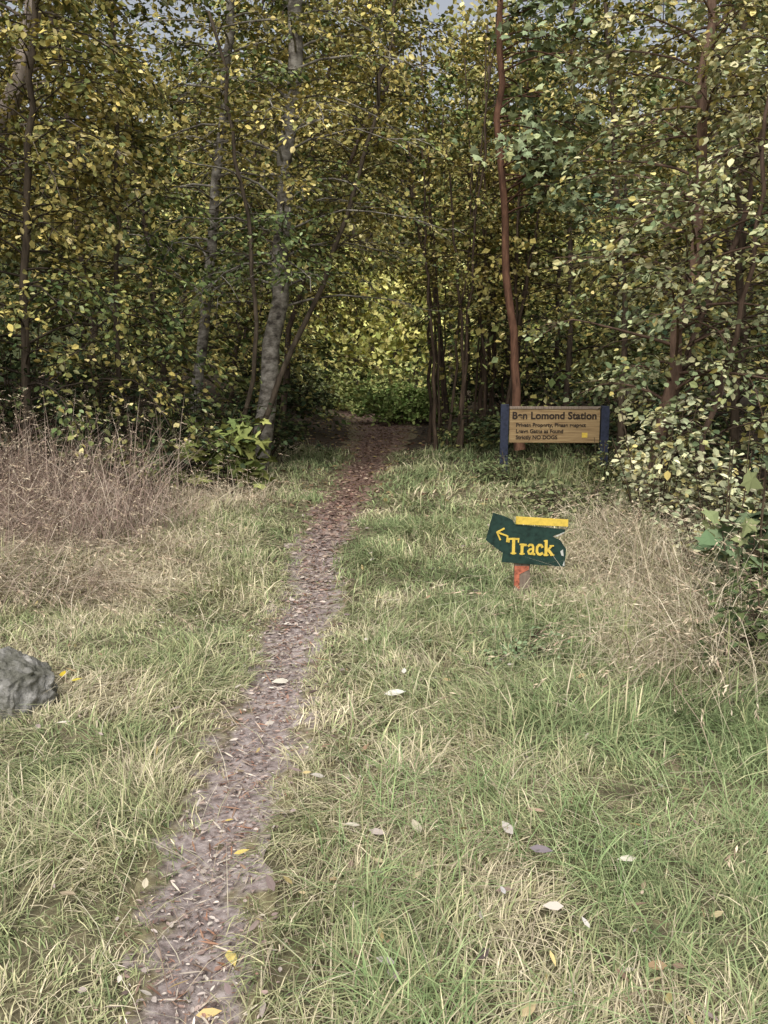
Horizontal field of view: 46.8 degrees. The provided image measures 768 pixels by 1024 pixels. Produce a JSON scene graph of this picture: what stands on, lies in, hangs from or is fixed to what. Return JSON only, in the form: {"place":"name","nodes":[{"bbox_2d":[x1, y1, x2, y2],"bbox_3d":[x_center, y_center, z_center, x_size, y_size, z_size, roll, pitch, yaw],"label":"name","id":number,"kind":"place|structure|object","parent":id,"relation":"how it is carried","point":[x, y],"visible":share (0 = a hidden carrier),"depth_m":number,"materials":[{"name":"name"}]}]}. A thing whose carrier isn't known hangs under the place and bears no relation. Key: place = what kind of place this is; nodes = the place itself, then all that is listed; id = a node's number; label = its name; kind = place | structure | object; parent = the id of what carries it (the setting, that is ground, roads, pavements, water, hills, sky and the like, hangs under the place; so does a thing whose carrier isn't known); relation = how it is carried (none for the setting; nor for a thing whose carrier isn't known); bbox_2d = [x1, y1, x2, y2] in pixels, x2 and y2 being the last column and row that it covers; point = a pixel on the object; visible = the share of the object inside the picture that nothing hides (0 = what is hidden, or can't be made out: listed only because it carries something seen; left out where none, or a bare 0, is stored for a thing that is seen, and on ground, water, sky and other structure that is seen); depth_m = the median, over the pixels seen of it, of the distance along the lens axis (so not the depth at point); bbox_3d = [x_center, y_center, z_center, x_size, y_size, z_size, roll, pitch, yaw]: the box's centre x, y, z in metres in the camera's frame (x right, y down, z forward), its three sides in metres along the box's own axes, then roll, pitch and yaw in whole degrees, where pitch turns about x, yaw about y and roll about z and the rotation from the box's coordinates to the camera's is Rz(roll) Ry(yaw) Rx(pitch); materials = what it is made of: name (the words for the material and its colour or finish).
{"place":"outdoors","nodes":[
{"label":"outdoors","id":0,"kind":"place"},
{"bbox_2d":[0,375,361,636],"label":"tall dry grass","id":1,"kind":"structure","parent":0,"point":[29,495],"depth_m":8.21,"materials":[{"name":"beige plant"}]},
{"bbox_2d":[115,387,422,1023],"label":"dirt path","id":2,"kind":"structure","parent":0,"point":[186,877],"depth_m":3.21,"materials":[{"name":"soil"}]},
{"bbox_2d":[0,0,766,127],"label":"sky","id":3,"kind":"structure","parent":0,"point":[443,4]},
{"bbox_2d":[0,113,767,1023],"bbox_3d":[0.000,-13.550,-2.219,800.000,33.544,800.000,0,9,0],"label":"ground","id":4,"kind":"structure","parent":0,"point":[98,903],"depth_m":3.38,"materials":[{"name":"green plant"}]},
{"bbox_2d":[0,419,18,476],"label":"shrub","id":5,"kind":"object","parent":4,"relation":"on","point":[5,440],"visible":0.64,"depth_m":10.03,"materials":[{"name":"green plant"}]},
{"bbox_2d":[0,308,52,348],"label":"birch tree","id":6,"kind":"object","parent":4,"relation":"on","point":[1,328],"visible":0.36,"depth_m":13.14,"materials":[{"name":"green plant"}]},
{"bbox_2d":[0,225,53,418],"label":"beech tree","id":7,"kind":"object","parent":4,"relation":"on","point":[10,413],"visible":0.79,"depth_m":10.13,"materials":[{"name":"green plant"}]},
{"bbox_2d":[0,646,58,725],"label":"rock","id":8,"kind":"object","parent":4,"relation":"on","point":[27,681],"visible":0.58,"depth_m":4.11,"materials":[{"name":"stone"}]},
{"bbox_2d":[0,75,107,346],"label":"birch tree","id":9,"kind":"object","parent":4,"relation":"on","point":[9,208],"visible":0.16,"depth_m":18.20,"materials":[{"name":"green plant"}]},
{"bbox_2d":[0,0,142,375],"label":"birch tree","id":10,"kind":"object","parent":4,"relation":"on","point":[53,132],"visible":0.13,"depth_m":15.15,"materials":[{"name":"green plant"}]},
{"bbox_2d":[0,2,154,375],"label":"birch tree","id":11,"kind":"object","parent":4,"relation":"on","point":[13,243],"visible":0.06,"depth_m":22.55,"materials":[{"name":"green plant"}]},
{"bbox_2d":[0,278,166,477],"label":"shrub","id":12,"kind":"object","parent":4,"relation":"on","point":[6,375],"visible":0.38,"depth_m":10.93,"materials":[{"name":"green plant"}]},
{"bbox_2d":[0,0,186,314],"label":"birch tree","id":13,"kind":"object","parent":4,"relation":"on","point":[19,73],"visible":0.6,"depth_m":10.32,"materials":[{"name":"green plant"}]},
{"bbox_2d":[0,0,236,474],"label":"beech tree","id":14,"kind":"object","parent":4,"relation":"on","point":[23,314],"visible":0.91,"depth_m":9.86,"materials":[{"name":"green plant"}]},
{"bbox_2d":[63,415,180,505],"bbox_3d":[-3.080,-0.585,10.387,1.495,1.078,1.679,0,9,0],"label":"shrub","id":15,"kind":"object","parent":4,"relation":"on","point":[149,452],"visible":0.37,"depth_m":10.31,"materials":[{"name":"green plant"}]},
{"bbox_2d":[0,329,245,487],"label":"shrub","id":16,"kind":"object","parent":4,"relation":"on","point":[90,375],"visible":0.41,"depth_m":10.88,"materials":[{"name":"green plant"}]},
{"bbox_2d":[0,59,261,476],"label":"beech tree","id":17,"kind":"object","parent":4,"relation":"on","point":[161,195],"visible":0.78,"depth_m":10.88,"materials":[{"name":"green plant"}]},
{"bbox_2d":[0,0,292,389],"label":"birch tree","id":18,"kind":"object","parent":4,"relation":"on","point":[102,21],"visible":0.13,"depth_m":18.34,"materials":[{"name":"green plant"}]},
{"bbox_2d":[0,0,307,441],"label":"birch tree","id":19,"kind":"object","parent":4,"relation":"on","point":[111,16],"visible":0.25,"depth_m":14.75,"materials":[{"name":"green plant"}]},
{"bbox_2d":[4,0,326,418],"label":"birch tree","id":20,"kind":"object","parent":4,"relation":"on","point":[154,39],"visible":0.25,"depth_m":16.43,"materials":[{"name":"green plant"}]},
{"bbox_2d":[92,36,263,387],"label":"birch tree","id":21,"kind":"object","parent":4,"relation":"on","point":[193,178],"visible":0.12,"depth_m":22.84,"materials":[{"name":"green plant"}]},
{"bbox_2d":[98,98,265,378],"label":"birch tree","id":22,"kind":"object","parent":4,"relation":"on","point":[178,175],"visible":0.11,"depth_m":28.88,"materials":[{"name":"green plant"}]},
{"bbox_2d":[98,381,287,489],"bbox_3d":[-2.718,-0.980,12.167,2.344,1.749,2.323,5,10,26],"label":"shrub","id":23,"kind":"object","parent":4,"relation":"on","point":[234,411],"visible":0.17,"depth_m":12.21,"materials":[{"name":"green plant"}]},
{"bbox_2d":[54,0,352,434],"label":"birch tree","id":24,"kind":"object","parent":4,"relation":"on","point":[204,322],"visible":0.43,"depth_m":13.17,"materials":[{"name":"green plant"}]},
{"bbox_2d":[167,412,277,493],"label":"sycamore seedling","id":25,"kind":"object","parent":4,"relation":"on","point":[240,431],"visible":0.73,"depth_m":11.08,"materials":[{"name":"green plant"}]},
{"bbox_2d":[138,0,345,472],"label":"leaning tree","id":26,"kind":"object","parent":4,"relation":"on","point":[225,97],"visible":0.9,"depth_m":11.55,"materials":[{"name":"green plant"}]},
{"bbox_2d":[124,4,364,432],"bbox_3d":[-3.234,-6.075,18.909,5.828,9.001,5.316,-1,9,-6],"label":"birch tree","id":27,"kind":"object","parent":4,"relation":"on","point":[234,353],"visible":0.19,"depth_m":18.73,"materials":[{"name":"green plant"}]},
{"bbox_2d":[97,0,402,428],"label":"birch tree","id":28,"kind":"object","parent":4,"relation":"on","point":[188,166],"visible":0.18,"depth_m":22.22,"materials":[{"name":"green plant"}]},
{"bbox_2d":[185,378,334,458],"bbox_3d":[-2.063,-1.591,15.070,2.490,1.564,2.485,0,9,0],"label":"shrub","id":29,"kind":"object","parent":4,"relation":"on","point":[282,435],"visible":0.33,"depth_m":14.73,"materials":[{"name":"green plant"}]},
{"bbox_2d":[163,37,373,407],"bbox_3d":[-4.001,-9.137,28.891,8.325,11.320,6.598,-1,9,-4],"label":"birch tree","id":30,"kind":"object","parent":4,"relation":"on","point":[325,338],"visible":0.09,"depth_m":28.84,"materials":[{"name":"green plant"}]},
{"bbox_2d":[216,348,336,424],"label":"shrub","id":31,"kind":"object","parent":4,"relation":"on","point":[301,411],"visible":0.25,"depth_m":20.71,"materials":[{"name":"green plant"}]},
{"bbox_2d":[104,0,474,472],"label":"birch tree","id":32,"kind":"object","parent":4,"relation":"on","point":[287,207],"visible":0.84,"depth_m":12.33,"materials":[{"name":"green plant"}]},
{"bbox_2d":[255,349,342,412],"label":"fern bush","id":33,"kind":"object","parent":4,"relation":"on","point":[321,383],"visible":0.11,"depth_m":26.71,"materials":[{"name":"green plant"}]},
{"bbox_2d":[215,0,421,347],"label":"leaning tree","id":34,"kind":"object","parent":4,"relation":"on","point":[323,146],"visible":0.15,"depth_m":18.47,"materials":[{"name":"green plant"}]},
{"bbox_2d":[185,39,482,438],"bbox_3d":[-0.906,-4.889,16.580,5.496,7.116,4.571,0,9,0],"label":"leaning tree","id":35,"kind":"object","parent":4,"relation":"on","point":[361,137],"visible":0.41,"depth_m":16.37,"materials":[{"name":"green plant"}]},
{"bbox_2d":[218,0,498,437],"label":"leaning tree","id":36,"kind":"object","parent":4,"relation":"on","point":[391,22],"visible":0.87,"depth_m":12.31,"materials":[{"name":"green plant"}]},
{"bbox_2d":[312,355,426,414],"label":"fern bush","id":37,"kind":"object","parent":4,"relation":"on","point":[342,394],"visible":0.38,"depth_m":32.14,"materials":[{"name":"green plant"}]},
{"bbox_2d":[25,503,733,1023],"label":"fallen leaves","id":38,"kind":"object","parent":4,"relation":"on","point":[553,905],"visible":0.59,"depth_m":2.68,"materials":[{"name":"beige plant"}]},
{"bbox_2d":[0,0,767,397],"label":"distant trees","id":39,"kind":"object","parent":4,"relation":"on","point":[390,348],"visible":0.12,"depth_m":38.51,"materials":[{"name":"green plant"}]},
{"bbox_2d":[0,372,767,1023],"bbox_3d":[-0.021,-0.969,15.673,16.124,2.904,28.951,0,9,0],"label":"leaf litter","id":40,"kind":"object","parent":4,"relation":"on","point":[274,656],"visible":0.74,"depth_m":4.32,"materials":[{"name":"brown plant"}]},
{"bbox_2d":[340,361,471,426],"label":"fern bush","id":41,"kind":"object","parent":4,"relation":"on","point":[416,411],"visible":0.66,"depth_m":25.21,"materials":[{"name":"green plant"}]},
{"bbox_2d":[297,0,516,412],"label":"leaning tree","id":42,"kind":"object","parent":4,"relation":"on","point":[421,228],"visible":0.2,"depth_m":20.02,"materials":[{"name":"green plant"}]},
{"bbox_2d":[431,406,508,455],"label":"shrub","id":43,"kind":"object","parent":4,"relation":"on","point":[453,434],"visible":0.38,"depth_m":16.58,"materials":[{"name":"green plant"}]},
{"bbox_2d":[366,11,608,453],"bbox_3d":[2.032,-5.414,17.526,5.585,8.476,6.643,0,9,0],"label":"sapling thicket","id":44,"kind":"object","parent":4,"relation":"on","point":[483,212],"visible":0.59,"depth_m":16.55,"materials":[{"name":"green plant"}]},
{"bbox_2d":[378,41,617,406],"bbox_3d":[3.142,-7.387,23.558,6.253,9.699,6.209,-2,10,-14],"label":"birch tree","id":45,"kind":"object","parent":4,"relation":"on","point":[475,73],"visible":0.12,"depth_m":23.04,"materials":[{"name":"green plant"}]},
{"bbox_2d":[429,618,579,669],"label":"grass","id":46,"kind":"structure","parent":4,"relation":"on","point":[525,643],"depth_m":5.00,"materials":[{"name":"green plant"}]},
{"bbox_2d":[426,335,591,408],"bbox_3d":[3.090,-3.391,21.549,3.524,2.020,3.287,-7,12,-37],"label":"shrub","id":47,"kind":"object","parent":4,"relation":"on","point":[498,392],"visible":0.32,"depth_m":21.54,"materials":[{"name":"green plant"}]},
{"bbox_2d":[381,24,637,406],"bbox_3d":[2.906,-5.992,18.811,5.855,8.885,4.844,2,10,14],"label":"birch tree","id":48,"kind":"object","parent":4,"relation":"on","point":[448,332],"visible":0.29,"depth_m":18.78,"materials":[{"name":"green plant"}]},
{"bbox_2d":[470,452,550,484],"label":"grass","id":49,"kind":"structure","parent":4,"relation":"on","point":[499,473],"depth_m":12.30,"materials":[{"name":"green plant"}]},
{"bbox_2d":[443,105,599,396],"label":"birch tree","id":50,"kind":"object","parent":4,"relation":"on","point":[542,299],"visible":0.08,"depth_m":28.31,"materials":[{"name":"green plant"}]},
{"bbox_2d":[486,513,567,595],"bbox_3d":[0.992,0.372,6.224,0.564,0.748,0.085,0,9,2],"label":"track sign","id":51,"kind":"object","parent":4,"relation":"on","point":[523,547],"visible":0.95,"depth_m":6.17,"materials":[{"name":"green paint"}]},
{"bbox_2d":[443,384,642,460],"bbox_3d":[2.821,-1.566,15.329,3.458,1.261,2.573,-1,9,-7],"label":"shrub","id":52,"kind":"object","parent":4,"relation":"on","point":[495,431],"visible":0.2,"depth_m":15.57,"materials":[{"name":"green plant"}]},
{"bbox_2d":[452,0,642,450],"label":"sycamore tree","id":53,"kind":"object","parent":4,"relation":"on","point":[547,143],"visible":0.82,"depth_m":13.03,"materials":[{"name":"green plant"}]},
{"bbox_2d":[431,30,669,416],"bbox_3d":[3.946,-6.468,20.227,6.405,8.709,5.076,-1,9,-5],"label":"birch tree","id":54,"kind":"object","parent":4,"relation":"on","point":[555,352],"visible":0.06,"depth_m":20.17,"materials":[{"name":"green plant"}]},
{"bbox_2d":[499,404,609,471],"bbox_3d":[2.490,-0.749,13.050,1.570,1.660,0.100,0,9,3],"label":"wooden station sign","id":55,"kind":"object","parent":4,"relation":"on","point":[555,424],"visible":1,"depth_m":12.94,"materials":[{"name":"brown wood"}]},
{"bbox_2d":[497,470,629,524],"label":"grass","id":56,"kind":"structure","parent":4,"relation":"on","point":[533,490],"depth_m":9.51,"materials":[{"name":"green plant"}]},
{"bbox_2d":[403,0,763,426],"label":"birch tree","id":57,"kind":"object","parent":4,"relation":"on","point":[526,246],"visible":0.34,"depth_m":16.63,"materials":[{"name":"green plant"}]},
{"bbox_2d":[431,453,767,867],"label":"tall dry grass","id":58,"kind":"structure","parent":4,"relation":"on","point":[637,565],"depth_m":5.38,"materials":[{"name":"beige plant"}]},
{"bbox_2d":[562,438,644,486],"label":"bramble","id":59,"kind":"object","parent":4,"relation":"on","point":[597,466],"visible":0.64,"depth_m":12.16,"materials":[{"name":"green plant"}]},
{"bbox_2d":[498,0,750,457],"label":"hazel tree","id":60,"kind":"object","parent":4,"relation":"on","point":[596,273],"visible":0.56,"depth_m":12.78,"materials":[{"name":"green plant"}]},
{"bbox_2d":[530,60,721,400],"bbox_3d":[6.245,-6.869,23.108,5.654,8.898,4.609,-5,10,-27],"label":"birch tree","id":61,"kind":"object","parent":4,"relation":"on","point":[614,303],"visible":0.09,"depth_m":22.68,"materials":[{"name":"green plant"}]},
{"bbox_2d":[518,25,733,398],"bbox_3d":[7.320,-9.109,27.790,8.655,11.769,6.860,-7,12,-37],"label":"birch tree","id":62,"kind":"object","parent":4,"relation":"on","point":[633,39],"visible":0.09,"depth_m":27.20,"materials":[{"name":"green plant"}]},
{"bbox_2d":[523,0,767,542],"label":"hazel tree","id":63,"kind":"object","parent":4,"relation":"on","point":[731,124],"visible":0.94,"depth_m":8.77,"materials":[{"name":"green plant"}]},
{"bbox_2d":[539,0,767,406],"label":"birch tree","id":64,"kind":"object","parent":4,"relation":"on","point":[712,344],"visible":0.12,"depth_m":17.98,"materials":[{"name":"green plant"}]},
{"bbox_2d":[554,347,767,461],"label":"shrub","id":65,"kind":"object","parent":4,"relation":"on","point":[631,428],"visible":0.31,"depth_m":14.33,"materials":[{"name":"green plant"}]},
{"bbox_2d":[555,0,767,526],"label":"hazel tree","id":66,"kind":"object","parent":4,"relation":"on","point":[734,412],"visible":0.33,"depth_m":11.20,"materials":[{"name":"green plant"}]},
{"bbox_2d":[557,0,767,435],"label":"birch tree","id":67,"kind":"object","parent":4,"relation":"on","point":[658,345],"visible":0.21,"depth_m":15.01,"materials":[{"name":"green plant"}]},
{"bbox_2d":[595,392,747,544],"bbox_3d":[2.635,-0.374,8.513,1.313,1.565,1.632,-2,10,-13],"label":"hazel shrub","id":68,"kind":"object","parent":4,"relation":"on","point":[666,495],"visible":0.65,"depth_m":8.27,"materials":[{"name":"green plant"}]},
{"bbox_2d":[609,417,738,549],"bbox_3d":[3.541,-0.136,10.777,1.590,2.070,1.892,3,10,16],"label":"hazel shrub","id":69,"kind":"object","parent":4,"relation":"on","point":[699,512],"visible":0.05,"depth_m":10.55,"materials":[{"name":"green plant"}]},
{"bbox_2d":[586,3,767,447],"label":"birch tree","id":70,"kind":"object","parent":4,"relation":"on","point":[765,399],"visible":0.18,"depth_m":13.64,"materials":[{"name":"green plant"}]},
{"bbox_2d":[597,46,767,401],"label":"birch tree","id":71,"kind":"object","parent":4,"relation":"on","point":[706,221],"visible":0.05,"depth_m":21.61,"materials":[{"name":"green plant"}]},
{"bbox_2d":[612,424,767,598],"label":"hazel shrub","id":72,"kind":"object","parent":4,"relation":"on","point":[716,462],"visible":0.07,"depth_m":8.07,"materials":[{"name":"green plant"}]},
{"bbox_2d":[641,444,767,591],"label":"hazel shrub","id":73,"kind":"object","parent":4,"relation":"on","point":[724,483],"visible":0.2,"depth_m":7.35,"materials":[{"name":"green plant"}]},
{"bbox_2d":[655,424,767,554],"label":"shrub","id":74,"kind":"object","parent":4,"relation":"on","point":[738,451],"visible":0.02,"depth_m":10.26,"materials":[{"name":"green plant"}]},
{"bbox_2d":[673,575,767,680],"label":"bramble","id":75,"kind":"object","parent":4,"relation":"on","point":[762,635],"visible":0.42,"depth_m":4.64,"materials":[{"name":"green plant"}]},
{"bbox_2d":[678,543,767,642],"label":"shrub","id":76,"kind":"object","parent":4,"relation":"on","point":[750,562],"visible":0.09,"depth_m":5.44,"materials":[{"name":"green plant"}]},
{"bbox_2d":[682,123,766,395],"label":"birch tree","id":77,"kind":"object","parent":4,"relation":"on","point":[749,290],"visible":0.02,"depth_m":27.37,"materials":[{"name":"green plant"}]},
{"bbox_2d":[689,457,767,607],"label":"sycamore seedling","id":78,"kind":"object","parent":4,"relation":"on","point":[708,538],"visible":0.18,"depth_m":6.42,"materials":[{"name":"green plant"}]},
{"bbox_2d":[709,33,767,380],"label":"birch tree","id":79,"kind":"object","parent":4,"relation":"on","point":[759,276],"visible":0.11,"depth_m":16.86,"materials":[{"name":"green plant"}]},
{"bbox_2d":[716,193,767,398],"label":"birch tree","id":80,"kind":"object","parent":4,"relation":"on","point":[765,336],"visible":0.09,"depth_m":22.30,"materials":[{"name":"green plant"}]},
{"bbox_2d":[721,405,767,505],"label":"birch tree","id":81,"kind":"object","parent":4,"relation":"on","point":[761,433],"visible":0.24,"depth_m":10.20,"materials":[{"name":"green plant"}]}
]}

